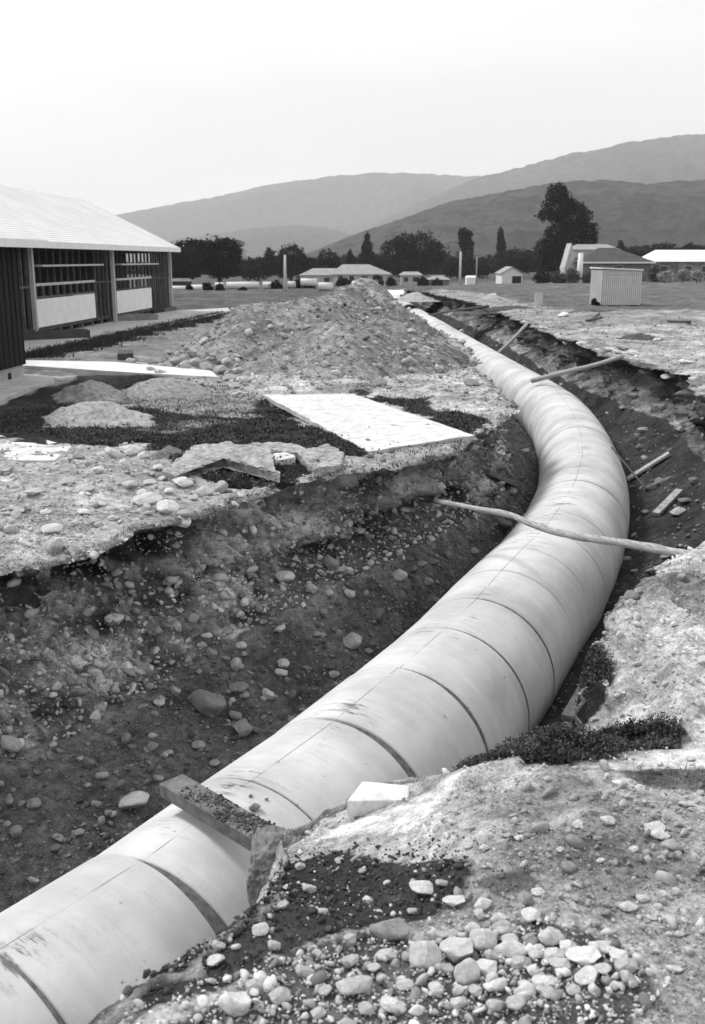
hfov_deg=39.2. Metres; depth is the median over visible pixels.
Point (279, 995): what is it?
stone
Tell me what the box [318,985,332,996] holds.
stone
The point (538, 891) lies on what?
stone
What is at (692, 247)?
tree
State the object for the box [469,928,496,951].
stone
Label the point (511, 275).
house
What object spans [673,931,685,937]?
stone
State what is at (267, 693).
stone
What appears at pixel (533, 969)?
stone
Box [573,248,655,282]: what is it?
house
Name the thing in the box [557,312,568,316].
stone
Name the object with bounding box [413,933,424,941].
stone
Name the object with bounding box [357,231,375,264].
conifer tree
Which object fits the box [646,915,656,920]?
stone
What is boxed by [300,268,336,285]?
house
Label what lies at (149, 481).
stone
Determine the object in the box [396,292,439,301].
soil mound
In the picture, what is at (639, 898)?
stone
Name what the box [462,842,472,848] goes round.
stone
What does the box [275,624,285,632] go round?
stone
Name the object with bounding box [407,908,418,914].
stone
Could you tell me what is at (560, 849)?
stone
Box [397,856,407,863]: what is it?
stone
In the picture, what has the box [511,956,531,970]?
stone
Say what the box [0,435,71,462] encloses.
concrete slab
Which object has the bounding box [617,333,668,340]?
soil mound
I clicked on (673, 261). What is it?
house
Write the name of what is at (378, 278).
shrub
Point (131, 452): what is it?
stone
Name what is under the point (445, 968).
stone
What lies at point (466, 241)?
poplar tree
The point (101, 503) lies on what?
stone
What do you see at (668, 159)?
hill
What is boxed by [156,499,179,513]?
stone
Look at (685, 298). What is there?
field
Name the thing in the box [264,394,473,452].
concrete slab
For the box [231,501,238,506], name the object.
stone
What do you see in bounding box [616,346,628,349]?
stone
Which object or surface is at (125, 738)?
stone
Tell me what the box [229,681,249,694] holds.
stone
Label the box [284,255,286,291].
utility pole
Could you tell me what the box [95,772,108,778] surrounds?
stone
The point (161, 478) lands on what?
stone
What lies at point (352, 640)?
stone
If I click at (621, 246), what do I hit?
conifer tree
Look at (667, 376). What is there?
stone
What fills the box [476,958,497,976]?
stone
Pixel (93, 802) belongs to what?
stone
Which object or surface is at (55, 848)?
stone
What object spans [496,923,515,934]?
stone
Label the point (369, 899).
stone
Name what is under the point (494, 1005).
stone
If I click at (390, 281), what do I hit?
shrub
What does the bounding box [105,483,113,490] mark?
stone
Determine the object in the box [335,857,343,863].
stone
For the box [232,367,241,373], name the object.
stone
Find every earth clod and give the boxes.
[246,825,305,904]
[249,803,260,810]
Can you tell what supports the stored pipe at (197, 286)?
on the field
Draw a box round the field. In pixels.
[0,261,704,419]
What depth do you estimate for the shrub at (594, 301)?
64.54 m
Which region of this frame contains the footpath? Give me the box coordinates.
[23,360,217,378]
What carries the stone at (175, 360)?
on the spoil heap
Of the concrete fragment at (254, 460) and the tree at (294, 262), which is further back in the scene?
the tree at (294, 262)
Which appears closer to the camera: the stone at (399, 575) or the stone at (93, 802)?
the stone at (93, 802)
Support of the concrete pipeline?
on the ground at (616, 422)
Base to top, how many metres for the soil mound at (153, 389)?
0.598 m
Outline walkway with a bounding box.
[24,308,229,351]
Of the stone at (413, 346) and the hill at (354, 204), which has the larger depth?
the hill at (354, 204)
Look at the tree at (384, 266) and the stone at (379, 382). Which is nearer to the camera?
the stone at (379, 382)
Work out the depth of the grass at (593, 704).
6.18 m
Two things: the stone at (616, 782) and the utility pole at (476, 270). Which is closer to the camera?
the stone at (616, 782)
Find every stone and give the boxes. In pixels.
[0,735,20,752]
[3,820,10,826]
[9,505,24,512]
[10,825,21,837]
[19,538,31,546]
[23,487,41,495]
[26,798,40,808]
[28,876,38,884]
[33,660,45,668]
[40,509,51,514]
[40,523,62,533]
[42,538,63,554]
[49,741,56,747]
[50,844,62,852]
[60,477,75,484]
[72,451,85,458]
[74,828,84,835]
[75,483,94,491]
[77,508,90,514]
[82,756,94,769]
[84,782,91,787]
[91,659,102,668]
[91,800,100,805]
[92,465,103,473]
[94,701,105,712]
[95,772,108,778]
[98,501,106,505]
[104,447,122,457]
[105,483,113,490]
[105,728,114,734]
[107,515,118,520]
[108,685,117,694]
[109,811,117,817]
[113,779,126,789]
[118,791,149,808]
[119,459,130,468]
[121,733,130,744]
[122,480,137,488]
[124,448,137,455]
[125,358,137,361]
[133,492,162,505]
[136,489,146,494]
[137,451,148,458]
[142,656,151,663]
[143,479,156,484]
[146,366,155,369]
[146,741,158,751]
[148,732,157,739]
[152,464,164,470]
[152,774,163,782]
[153,698,164,707]
[154,369,166,372]
[154,695,165,700]
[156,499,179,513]
[158,476,165,480]
[164,488,174,493]
[165,749,173,755]
[169,356,181,364]
[170,685,180,695]
[172,476,193,487]
[178,517,190,527]
[179,361,189,368]
[186,349,196,356]
[188,495,197,500]
[189,358,199,365]
[189,689,226,716]
[192,740,205,748]
[196,486,213,496]
[200,362,212,370]
[205,647,217,659]
[206,954,224,965]
[207,352,216,358]
[209,759,220,767]
[210,940,225,949]
[213,365,226,373]
[214,480,227,493]
[218,991,251,1016]
[221,357,230,365]
[221,628,232,634]
[222,374,236,380]
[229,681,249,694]
[229,711,241,720]
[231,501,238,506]
[231,657,241,670]
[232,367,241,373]
[232,718,252,737]
[235,641,246,648]
[239,691,249,698]
[244,329,252,336]
[244,376,252,382]
[245,978,262,991]
[251,499,260,504]
[252,726,259,733]
[252,922,268,935]
[262,688,273,698]
[267,940,280,950]
[268,986,290,1004]
[275,570,294,582]
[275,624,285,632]
[275,669,287,676]
[277,659,289,667]
[277,900,288,909]
[282,347,289,353]
[295,862,305,869]
[295,964,314,977]
[302,884,316,892]
[306,582,317,592]
[310,1006,325,1019]
[312,631,321,636]
[318,908,327,913]
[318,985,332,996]
[323,349,329,355]
[323,555,339,570]
[325,589,333,595]
[329,671,339,677]
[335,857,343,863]
[336,975,372,995]
[342,954,358,966]
[343,632,361,649]
[343,933,356,947]
[344,589,354,597]
[358,868,366,874]
[358,1002,374,1014]
[363,896,372,903]
[365,648,371,653]
[367,963,380,971]
[369,918,409,941]
[370,608,384,623]
[372,378,386,385]
[376,331,383,337]
[380,995,406,1012]
[384,952,396,960]
[389,302,396,307]
[392,569,406,581]
[396,979,413,990]
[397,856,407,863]
[407,328,415,333]
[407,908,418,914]
[409,367,417,372]
[409,566,418,573]
[409,880,432,894]
[409,940,441,970]
[410,343,418,349]
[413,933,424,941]
[417,561,427,567]
[423,577,433,584]
[426,342,434,346]
[427,930,444,939]
[428,384,435,389]
[428,981,442,989]
[429,558,439,564]
[432,597,439,602]
[434,963,453,974]
[435,879,447,885]
[439,937,473,963]
[442,895,464,906]
[444,549,450,558]
[447,929,458,937]
[450,996,466,1008]
[452,984,464,995]
[454,958,479,985]
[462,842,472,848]
[464,378,478,385]
[464,922,479,933]
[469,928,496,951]
[469,984,481,996]
[471,547,478,554]
[473,908,485,920]
[474,897,491,910]
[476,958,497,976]
[479,844,488,850]
[484,949,499,961]
[486,999,503,1012]
[490,515,512,531]
[490,912,506,922]
[490,978,507,990]
[492,920,511,929]
[494,480,504,487]
[494,939,527,958]
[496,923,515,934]
[501,933,518,941]
[506,994,525,1010]
[508,488,516,494]
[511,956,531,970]
[514,835,524,840]
[514,983,530,994]
[518,448,528,456]
[521,907,540,921]
[526,964,539,975]
[528,944,545,958]
[531,887,544,895]
[532,974,560,988]
[538,927,564,945]
[541,986,554,998]
[544,947,566,963]
[548,957,570,968]
[556,846,564,851]
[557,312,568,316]
[559,939,575,951]
[565,945,600,966]
[565,983,580,995]
[572,819,582,827]
[574,965,597,985]
[588,940,614,954]
[594,963,611,974]
[596,858,604,862]
[600,816,615,824]
[604,347,612,351]
[607,387,615,392]
[609,948,627,959]
[609,980,619,990]
[612,780,624,785]
[614,957,637,973]
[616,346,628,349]
[618,901,637,911]
[620,970,636,986]
[628,350,640,354]
[629,393,638,397]
[629,846,638,851]
[636,444,643,449]
[636,894,650,901]
[637,427,647,432]
[638,369,646,374]
[643,821,665,830]
[646,568,655,573]
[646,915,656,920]
[650,829,670,838]
[658,404,666,410]
[660,555,670,559]
[661,373,674,378]
[665,965,681,972]
[670,507,685,515]
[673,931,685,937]
[675,426,684,432]
[677,498,691,503]
[678,359,692,363]
[679,801,691,806]
[685,756,694,760]
[688,477,697,484]
[697,655,704,664]
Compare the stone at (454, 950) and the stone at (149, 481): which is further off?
the stone at (149, 481)
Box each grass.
[0,310,704,507]
[1,508,704,894]
[25,311,230,359]
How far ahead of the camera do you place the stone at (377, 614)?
13.60 m
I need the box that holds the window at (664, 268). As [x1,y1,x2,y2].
[660,266,667,271]
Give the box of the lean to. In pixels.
[172,278,194,285]
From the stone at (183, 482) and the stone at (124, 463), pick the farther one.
the stone at (124, 463)
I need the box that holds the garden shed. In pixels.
[589,267,643,305]
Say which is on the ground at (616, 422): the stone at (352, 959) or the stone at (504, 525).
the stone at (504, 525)
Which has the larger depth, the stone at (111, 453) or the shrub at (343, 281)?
the shrub at (343, 281)
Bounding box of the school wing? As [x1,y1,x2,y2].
[0,236,48,381]
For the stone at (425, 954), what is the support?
on the ground at (616, 422)
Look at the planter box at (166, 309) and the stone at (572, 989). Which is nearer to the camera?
the stone at (572, 989)
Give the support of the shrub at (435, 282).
on the field
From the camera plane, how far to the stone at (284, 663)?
12.20 m
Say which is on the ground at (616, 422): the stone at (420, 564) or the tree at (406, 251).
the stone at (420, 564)
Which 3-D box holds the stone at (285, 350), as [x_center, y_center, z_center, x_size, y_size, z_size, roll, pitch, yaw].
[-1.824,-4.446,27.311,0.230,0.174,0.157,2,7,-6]
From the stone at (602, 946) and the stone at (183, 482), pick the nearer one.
the stone at (602, 946)
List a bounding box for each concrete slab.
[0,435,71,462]
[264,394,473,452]
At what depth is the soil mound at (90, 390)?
21.83 m
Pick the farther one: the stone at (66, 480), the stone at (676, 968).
the stone at (66, 480)
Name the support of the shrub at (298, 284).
on the field
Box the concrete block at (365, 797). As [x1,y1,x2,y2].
[347,781,409,816]
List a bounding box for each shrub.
[185,284,193,289]
[202,282,214,289]
[215,283,225,290]
[268,279,283,288]
[294,279,305,287]
[335,278,351,285]
[372,274,383,285]
[385,276,397,285]
[415,275,429,285]
[431,277,443,285]
[531,271,551,282]
[549,270,566,282]
[563,267,580,282]
[579,272,590,282]
[591,298,600,305]
[647,266,662,281]
[656,270,675,282]
[676,268,691,282]
[690,269,704,282]
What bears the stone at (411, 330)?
on the spoil heap
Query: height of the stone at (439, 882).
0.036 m
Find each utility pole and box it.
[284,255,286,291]
[459,251,461,285]
[475,256,477,284]
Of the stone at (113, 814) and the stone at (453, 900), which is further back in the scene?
the stone at (113, 814)
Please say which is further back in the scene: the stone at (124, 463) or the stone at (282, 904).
the stone at (124, 463)
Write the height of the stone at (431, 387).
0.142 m
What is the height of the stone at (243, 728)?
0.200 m
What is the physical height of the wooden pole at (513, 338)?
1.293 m
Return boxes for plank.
[159,774,275,850]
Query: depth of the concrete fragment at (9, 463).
14.30 m
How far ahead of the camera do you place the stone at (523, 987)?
4.13 m
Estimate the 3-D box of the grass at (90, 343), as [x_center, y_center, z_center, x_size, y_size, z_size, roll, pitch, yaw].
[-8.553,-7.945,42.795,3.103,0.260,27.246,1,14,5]
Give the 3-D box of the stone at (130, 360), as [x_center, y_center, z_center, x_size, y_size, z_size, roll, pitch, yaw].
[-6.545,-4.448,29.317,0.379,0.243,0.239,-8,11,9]
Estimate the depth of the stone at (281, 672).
12.05 m
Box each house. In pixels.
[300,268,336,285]
[331,264,391,286]
[399,272,421,285]
[427,276,450,285]
[465,276,475,284]
[495,266,523,283]
[572,244,620,257]
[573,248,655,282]
[643,250,704,281]
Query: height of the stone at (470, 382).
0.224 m
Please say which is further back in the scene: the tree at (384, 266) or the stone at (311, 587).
the tree at (384, 266)
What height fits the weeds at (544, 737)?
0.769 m
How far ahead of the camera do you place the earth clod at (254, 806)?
7.71 m
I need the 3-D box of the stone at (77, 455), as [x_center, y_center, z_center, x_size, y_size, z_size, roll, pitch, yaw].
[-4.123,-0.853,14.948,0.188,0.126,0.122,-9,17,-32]
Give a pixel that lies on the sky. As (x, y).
(116, 106)
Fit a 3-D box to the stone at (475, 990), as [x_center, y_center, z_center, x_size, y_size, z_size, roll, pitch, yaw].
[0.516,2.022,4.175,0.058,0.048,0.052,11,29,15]
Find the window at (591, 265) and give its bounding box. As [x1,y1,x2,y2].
[591,265,601,269]
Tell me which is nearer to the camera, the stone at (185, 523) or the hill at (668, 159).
the stone at (185, 523)
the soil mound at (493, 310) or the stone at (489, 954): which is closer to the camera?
the stone at (489, 954)
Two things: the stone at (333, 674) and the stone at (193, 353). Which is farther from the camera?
the stone at (193, 353)
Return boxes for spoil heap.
[161,278,468,380]
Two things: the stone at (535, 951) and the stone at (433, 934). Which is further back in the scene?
the stone at (433, 934)
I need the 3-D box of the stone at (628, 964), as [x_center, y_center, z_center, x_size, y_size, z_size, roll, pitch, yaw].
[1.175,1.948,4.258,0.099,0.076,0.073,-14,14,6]
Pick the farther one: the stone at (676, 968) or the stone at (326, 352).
the stone at (326, 352)
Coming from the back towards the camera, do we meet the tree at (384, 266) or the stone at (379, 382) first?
the tree at (384, 266)
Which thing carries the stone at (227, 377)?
on the ground at (616, 422)
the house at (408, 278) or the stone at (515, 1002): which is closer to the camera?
the stone at (515, 1002)
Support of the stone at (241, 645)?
on the ground at (616, 422)
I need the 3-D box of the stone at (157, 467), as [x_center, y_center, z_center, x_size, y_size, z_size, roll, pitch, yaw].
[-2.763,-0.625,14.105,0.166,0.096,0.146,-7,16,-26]
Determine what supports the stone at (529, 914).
on the ground at (616, 422)
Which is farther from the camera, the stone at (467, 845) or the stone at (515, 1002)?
the stone at (467, 845)
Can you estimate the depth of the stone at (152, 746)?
10.37 m
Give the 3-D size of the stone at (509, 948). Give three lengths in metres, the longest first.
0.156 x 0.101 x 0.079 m
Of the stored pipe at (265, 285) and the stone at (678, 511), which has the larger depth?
the stored pipe at (265, 285)
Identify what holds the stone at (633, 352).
on the ground at (616, 422)
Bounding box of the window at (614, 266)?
[612,265,622,269]
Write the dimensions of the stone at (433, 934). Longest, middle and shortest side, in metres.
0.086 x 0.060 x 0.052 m
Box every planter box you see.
[23,329,89,339]
[112,313,157,320]
[150,306,176,312]
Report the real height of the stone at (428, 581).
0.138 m
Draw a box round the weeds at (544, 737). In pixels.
[452,642,686,770]
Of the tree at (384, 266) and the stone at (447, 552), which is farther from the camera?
the tree at (384, 266)
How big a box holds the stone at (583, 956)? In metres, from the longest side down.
0.151 x 0.124 x 0.059 m
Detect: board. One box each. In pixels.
[482,469,518,487]
[534,293,542,305]
[561,684,579,721]
[585,317,602,321]
[627,451,669,480]
[643,476,670,488]
[652,488,682,515]
[667,320,690,323]
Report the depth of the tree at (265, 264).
251.45 m
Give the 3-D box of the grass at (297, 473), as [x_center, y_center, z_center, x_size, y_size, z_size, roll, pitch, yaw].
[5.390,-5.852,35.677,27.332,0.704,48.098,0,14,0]
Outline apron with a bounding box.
[0,374,54,404]
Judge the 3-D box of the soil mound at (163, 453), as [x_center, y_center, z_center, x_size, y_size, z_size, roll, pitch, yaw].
[-2.797,-0.844,15.158,1.438,0.356,1.438,0,14,0]
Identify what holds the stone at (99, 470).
on the ground at (616, 422)
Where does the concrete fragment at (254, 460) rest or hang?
on the ground at (616, 422)
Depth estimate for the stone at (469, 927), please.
4.61 m
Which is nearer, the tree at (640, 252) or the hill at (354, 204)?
the tree at (640, 252)
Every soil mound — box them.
[41,400,156,428]
[52,380,127,404]
[123,378,211,400]
[148,445,184,459]
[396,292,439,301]
[450,306,536,313]
[479,294,505,299]
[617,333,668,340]
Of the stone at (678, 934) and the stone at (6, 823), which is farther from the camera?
the stone at (6, 823)
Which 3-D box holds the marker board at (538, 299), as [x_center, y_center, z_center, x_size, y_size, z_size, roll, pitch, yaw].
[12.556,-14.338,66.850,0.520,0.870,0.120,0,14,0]
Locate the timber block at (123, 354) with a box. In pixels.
[117,350,132,359]
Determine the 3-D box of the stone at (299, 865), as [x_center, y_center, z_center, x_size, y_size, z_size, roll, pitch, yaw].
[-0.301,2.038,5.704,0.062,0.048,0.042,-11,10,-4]
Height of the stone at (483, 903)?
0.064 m
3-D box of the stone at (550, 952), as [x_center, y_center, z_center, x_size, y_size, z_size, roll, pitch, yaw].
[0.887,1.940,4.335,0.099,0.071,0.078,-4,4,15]
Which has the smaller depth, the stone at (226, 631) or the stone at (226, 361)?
the stone at (226, 631)
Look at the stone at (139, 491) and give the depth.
12.87 m
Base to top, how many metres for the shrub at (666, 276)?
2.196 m
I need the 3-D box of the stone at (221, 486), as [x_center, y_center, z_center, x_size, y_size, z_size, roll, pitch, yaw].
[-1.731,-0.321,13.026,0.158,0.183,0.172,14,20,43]
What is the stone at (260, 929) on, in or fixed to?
on the ground at (616, 422)
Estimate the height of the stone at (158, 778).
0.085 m
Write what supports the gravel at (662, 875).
on the ground at (616, 422)
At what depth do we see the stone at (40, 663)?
10.59 m
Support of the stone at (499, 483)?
on the ground at (616, 422)
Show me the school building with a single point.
(75, 273)
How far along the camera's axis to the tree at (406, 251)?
288.31 m
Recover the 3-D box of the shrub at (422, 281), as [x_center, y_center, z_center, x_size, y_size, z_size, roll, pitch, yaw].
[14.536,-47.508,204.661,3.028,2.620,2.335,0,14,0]
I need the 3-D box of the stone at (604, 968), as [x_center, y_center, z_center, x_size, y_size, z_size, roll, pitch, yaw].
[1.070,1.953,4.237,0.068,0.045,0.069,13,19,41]
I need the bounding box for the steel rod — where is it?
[611,447,647,489]
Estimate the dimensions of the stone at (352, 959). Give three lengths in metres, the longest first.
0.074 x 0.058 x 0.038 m
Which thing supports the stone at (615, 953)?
on the ground at (616, 422)
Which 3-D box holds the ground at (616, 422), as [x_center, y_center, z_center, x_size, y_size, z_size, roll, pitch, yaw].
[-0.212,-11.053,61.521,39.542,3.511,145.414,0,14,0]
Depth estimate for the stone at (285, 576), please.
13.56 m
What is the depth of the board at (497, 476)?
20.64 m
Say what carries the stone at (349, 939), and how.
on the gravel at (317, 979)
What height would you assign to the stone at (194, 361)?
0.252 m
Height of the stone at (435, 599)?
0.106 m
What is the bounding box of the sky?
[0,0,704,294]
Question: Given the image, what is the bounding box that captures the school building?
[0,184,180,331]
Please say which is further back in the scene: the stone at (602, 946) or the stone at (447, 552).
the stone at (447, 552)
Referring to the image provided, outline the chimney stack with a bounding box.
[577,253,582,282]
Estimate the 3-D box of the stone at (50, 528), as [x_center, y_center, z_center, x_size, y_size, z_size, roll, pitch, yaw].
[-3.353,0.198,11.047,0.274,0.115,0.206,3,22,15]
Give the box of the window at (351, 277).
[349,275,353,281]
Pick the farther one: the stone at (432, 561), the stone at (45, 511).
the stone at (432, 561)
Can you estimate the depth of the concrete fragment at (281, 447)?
15.52 m
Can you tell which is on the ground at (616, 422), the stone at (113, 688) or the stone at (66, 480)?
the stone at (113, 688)
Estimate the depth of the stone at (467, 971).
4.24 m
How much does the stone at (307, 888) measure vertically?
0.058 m
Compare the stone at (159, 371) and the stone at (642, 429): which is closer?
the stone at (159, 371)
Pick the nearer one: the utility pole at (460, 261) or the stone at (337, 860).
the stone at (337, 860)
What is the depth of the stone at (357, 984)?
4.20 m
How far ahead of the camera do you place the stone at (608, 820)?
5.28 m
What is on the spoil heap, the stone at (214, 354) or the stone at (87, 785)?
the stone at (214, 354)
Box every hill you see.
[116,172,481,240]
[126,225,353,260]
[305,179,704,261]
[364,134,704,230]
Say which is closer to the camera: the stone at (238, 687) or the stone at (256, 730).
the stone at (256, 730)
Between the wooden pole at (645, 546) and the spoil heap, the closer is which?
the wooden pole at (645, 546)
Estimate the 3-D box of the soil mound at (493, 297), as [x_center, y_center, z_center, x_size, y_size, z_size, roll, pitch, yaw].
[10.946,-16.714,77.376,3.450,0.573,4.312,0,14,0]
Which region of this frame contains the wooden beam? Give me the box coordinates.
[428,305,488,315]
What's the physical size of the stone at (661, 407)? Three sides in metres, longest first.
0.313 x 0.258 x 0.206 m
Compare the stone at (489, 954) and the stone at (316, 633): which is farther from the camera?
the stone at (316, 633)
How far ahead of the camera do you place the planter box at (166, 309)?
56.09 m
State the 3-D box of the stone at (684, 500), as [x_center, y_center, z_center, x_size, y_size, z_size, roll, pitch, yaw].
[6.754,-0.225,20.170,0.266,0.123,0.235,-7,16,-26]
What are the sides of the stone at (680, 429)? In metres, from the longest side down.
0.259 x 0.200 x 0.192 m
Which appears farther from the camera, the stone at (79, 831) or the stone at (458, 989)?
the stone at (79, 831)
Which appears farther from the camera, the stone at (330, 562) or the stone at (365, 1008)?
the stone at (330, 562)
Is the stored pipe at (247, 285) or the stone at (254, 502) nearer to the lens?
the stone at (254, 502)
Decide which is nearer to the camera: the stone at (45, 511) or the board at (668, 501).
the stone at (45, 511)
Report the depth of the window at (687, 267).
174.74 m
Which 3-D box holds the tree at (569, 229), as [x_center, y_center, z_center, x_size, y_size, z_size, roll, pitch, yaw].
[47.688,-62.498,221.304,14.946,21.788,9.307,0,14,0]
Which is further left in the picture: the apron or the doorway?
the apron
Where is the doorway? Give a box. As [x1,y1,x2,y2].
[512,276,520,282]
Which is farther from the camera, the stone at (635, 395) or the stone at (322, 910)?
the stone at (635, 395)
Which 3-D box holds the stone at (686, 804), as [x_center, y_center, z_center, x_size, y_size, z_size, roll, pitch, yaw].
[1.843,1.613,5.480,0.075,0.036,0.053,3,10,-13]
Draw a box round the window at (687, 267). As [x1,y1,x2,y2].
[684,266,691,274]
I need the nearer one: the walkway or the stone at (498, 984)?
the stone at (498, 984)
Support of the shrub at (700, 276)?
on the field
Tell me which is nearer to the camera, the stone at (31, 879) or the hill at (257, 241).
the stone at (31, 879)
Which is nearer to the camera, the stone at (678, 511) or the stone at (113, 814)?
the stone at (113, 814)
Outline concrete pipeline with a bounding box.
[0,295,629,1023]
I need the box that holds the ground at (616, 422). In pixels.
[0,286,704,1023]
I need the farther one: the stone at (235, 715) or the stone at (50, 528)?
the stone at (235, 715)
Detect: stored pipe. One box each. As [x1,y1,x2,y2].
[172,286,185,288]
[192,285,212,288]
[226,282,259,288]
[262,282,270,288]
[287,281,295,288]
[300,278,316,288]
[318,282,332,290]
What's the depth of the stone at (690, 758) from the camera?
6.08 m
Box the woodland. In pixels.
[126,245,693,274]
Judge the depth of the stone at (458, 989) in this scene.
4.17 m
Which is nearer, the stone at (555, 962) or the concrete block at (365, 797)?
the stone at (555, 962)
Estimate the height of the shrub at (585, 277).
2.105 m
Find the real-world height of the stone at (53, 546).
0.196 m
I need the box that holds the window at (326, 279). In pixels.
[324,277,329,281]
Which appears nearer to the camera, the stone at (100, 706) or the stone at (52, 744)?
the stone at (52, 744)
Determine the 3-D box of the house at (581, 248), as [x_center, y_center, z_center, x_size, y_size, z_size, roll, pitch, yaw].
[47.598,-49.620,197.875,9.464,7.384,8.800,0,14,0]
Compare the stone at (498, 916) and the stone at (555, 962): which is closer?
the stone at (555, 962)
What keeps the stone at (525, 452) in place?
on the ground at (616, 422)
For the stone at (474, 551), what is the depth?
16.91 m
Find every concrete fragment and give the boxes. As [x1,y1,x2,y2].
[0,457,16,475]
[162,441,279,482]
[249,442,306,458]
[273,452,295,465]
[298,444,343,477]
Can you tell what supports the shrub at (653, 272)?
on the field
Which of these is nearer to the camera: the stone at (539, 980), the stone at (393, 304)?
the stone at (539, 980)
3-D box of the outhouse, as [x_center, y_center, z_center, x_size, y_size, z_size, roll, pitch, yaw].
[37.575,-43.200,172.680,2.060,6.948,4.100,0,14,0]
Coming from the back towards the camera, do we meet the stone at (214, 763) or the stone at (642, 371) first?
the stone at (642, 371)
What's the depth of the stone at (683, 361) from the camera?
29.83 m
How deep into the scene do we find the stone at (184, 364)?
26.93 m
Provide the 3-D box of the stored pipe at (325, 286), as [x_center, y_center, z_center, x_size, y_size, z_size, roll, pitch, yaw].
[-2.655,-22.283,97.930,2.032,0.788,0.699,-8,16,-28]
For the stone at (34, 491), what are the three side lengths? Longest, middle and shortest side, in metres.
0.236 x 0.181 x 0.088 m
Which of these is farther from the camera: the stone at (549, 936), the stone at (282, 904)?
the stone at (282, 904)
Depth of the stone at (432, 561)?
15.62 m
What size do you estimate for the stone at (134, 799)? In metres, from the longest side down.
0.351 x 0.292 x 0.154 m
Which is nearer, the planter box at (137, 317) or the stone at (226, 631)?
the stone at (226, 631)
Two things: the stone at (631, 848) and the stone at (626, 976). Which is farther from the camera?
the stone at (631, 848)
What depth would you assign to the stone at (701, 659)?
7.17 m
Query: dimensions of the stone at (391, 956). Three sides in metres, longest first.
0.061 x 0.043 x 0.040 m
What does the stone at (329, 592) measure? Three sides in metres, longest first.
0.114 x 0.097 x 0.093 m
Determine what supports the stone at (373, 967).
on the ground at (616, 422)
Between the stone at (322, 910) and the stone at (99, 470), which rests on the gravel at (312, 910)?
the stone at (322, 910)
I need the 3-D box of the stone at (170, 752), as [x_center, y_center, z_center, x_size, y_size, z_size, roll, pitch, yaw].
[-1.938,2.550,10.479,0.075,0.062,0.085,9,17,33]
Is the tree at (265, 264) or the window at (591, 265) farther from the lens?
the tree at (265, 264)
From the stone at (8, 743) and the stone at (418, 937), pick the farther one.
the stone at (8, 743)
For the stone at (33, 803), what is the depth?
9.37 m
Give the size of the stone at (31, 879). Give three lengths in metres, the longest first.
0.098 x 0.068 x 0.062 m
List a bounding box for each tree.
[163,237,212,279]
[192,233,246,281]
[239,247,279,282]
[271,242,314,280]
[303,256,327,270]
[316,248,343,267]
[344,248,354,263]
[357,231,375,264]
[370,255,391,271]
[379,230,448,277]
[442,252,491,278]
[457,227,474,276]
[490,247,539,274]
[496,226,506,264]
[532,182,600,273]
[617,240,625,250]
[626,245,653,256]
[647,241,676,250]
[673,242,704,249]
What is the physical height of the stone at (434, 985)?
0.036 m
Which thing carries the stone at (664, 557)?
on the ground at (616, 422)
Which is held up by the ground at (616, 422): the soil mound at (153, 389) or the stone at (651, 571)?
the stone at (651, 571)
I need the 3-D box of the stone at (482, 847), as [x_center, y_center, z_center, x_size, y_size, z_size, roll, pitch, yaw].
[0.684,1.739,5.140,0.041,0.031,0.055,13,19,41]
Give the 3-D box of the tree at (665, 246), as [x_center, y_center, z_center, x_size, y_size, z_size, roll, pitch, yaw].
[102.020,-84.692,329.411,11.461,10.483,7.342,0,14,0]
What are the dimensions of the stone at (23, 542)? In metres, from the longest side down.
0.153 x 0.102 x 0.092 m
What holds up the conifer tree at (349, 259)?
on the field
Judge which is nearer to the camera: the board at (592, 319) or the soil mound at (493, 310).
the board at (592, 319)
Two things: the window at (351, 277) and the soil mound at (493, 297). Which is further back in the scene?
the window at (351, 277)
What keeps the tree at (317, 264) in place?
on the field
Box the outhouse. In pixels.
[560,243,575,282]
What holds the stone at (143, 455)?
on the ground at (616, 422)
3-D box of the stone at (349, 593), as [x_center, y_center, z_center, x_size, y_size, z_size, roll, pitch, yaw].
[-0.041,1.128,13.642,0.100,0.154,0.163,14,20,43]
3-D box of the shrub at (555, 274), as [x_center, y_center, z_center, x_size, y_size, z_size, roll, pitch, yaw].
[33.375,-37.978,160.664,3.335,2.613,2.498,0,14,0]
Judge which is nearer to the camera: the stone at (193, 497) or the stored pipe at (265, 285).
the stone at (193, 497)
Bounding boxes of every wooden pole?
[433,499,688,556]
[497,323,527,352]
[530,354,623,382]
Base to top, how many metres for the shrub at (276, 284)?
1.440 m
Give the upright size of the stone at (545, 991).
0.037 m
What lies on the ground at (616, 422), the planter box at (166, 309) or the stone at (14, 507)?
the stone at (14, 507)
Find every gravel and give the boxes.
[0,289,704,1023]
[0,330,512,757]
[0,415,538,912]
[119,910,673,1023]
[133,835,478,989]
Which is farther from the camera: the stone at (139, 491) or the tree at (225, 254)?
the tree at (225, 254)
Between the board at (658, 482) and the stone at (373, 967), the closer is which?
the stone at (373, 967)

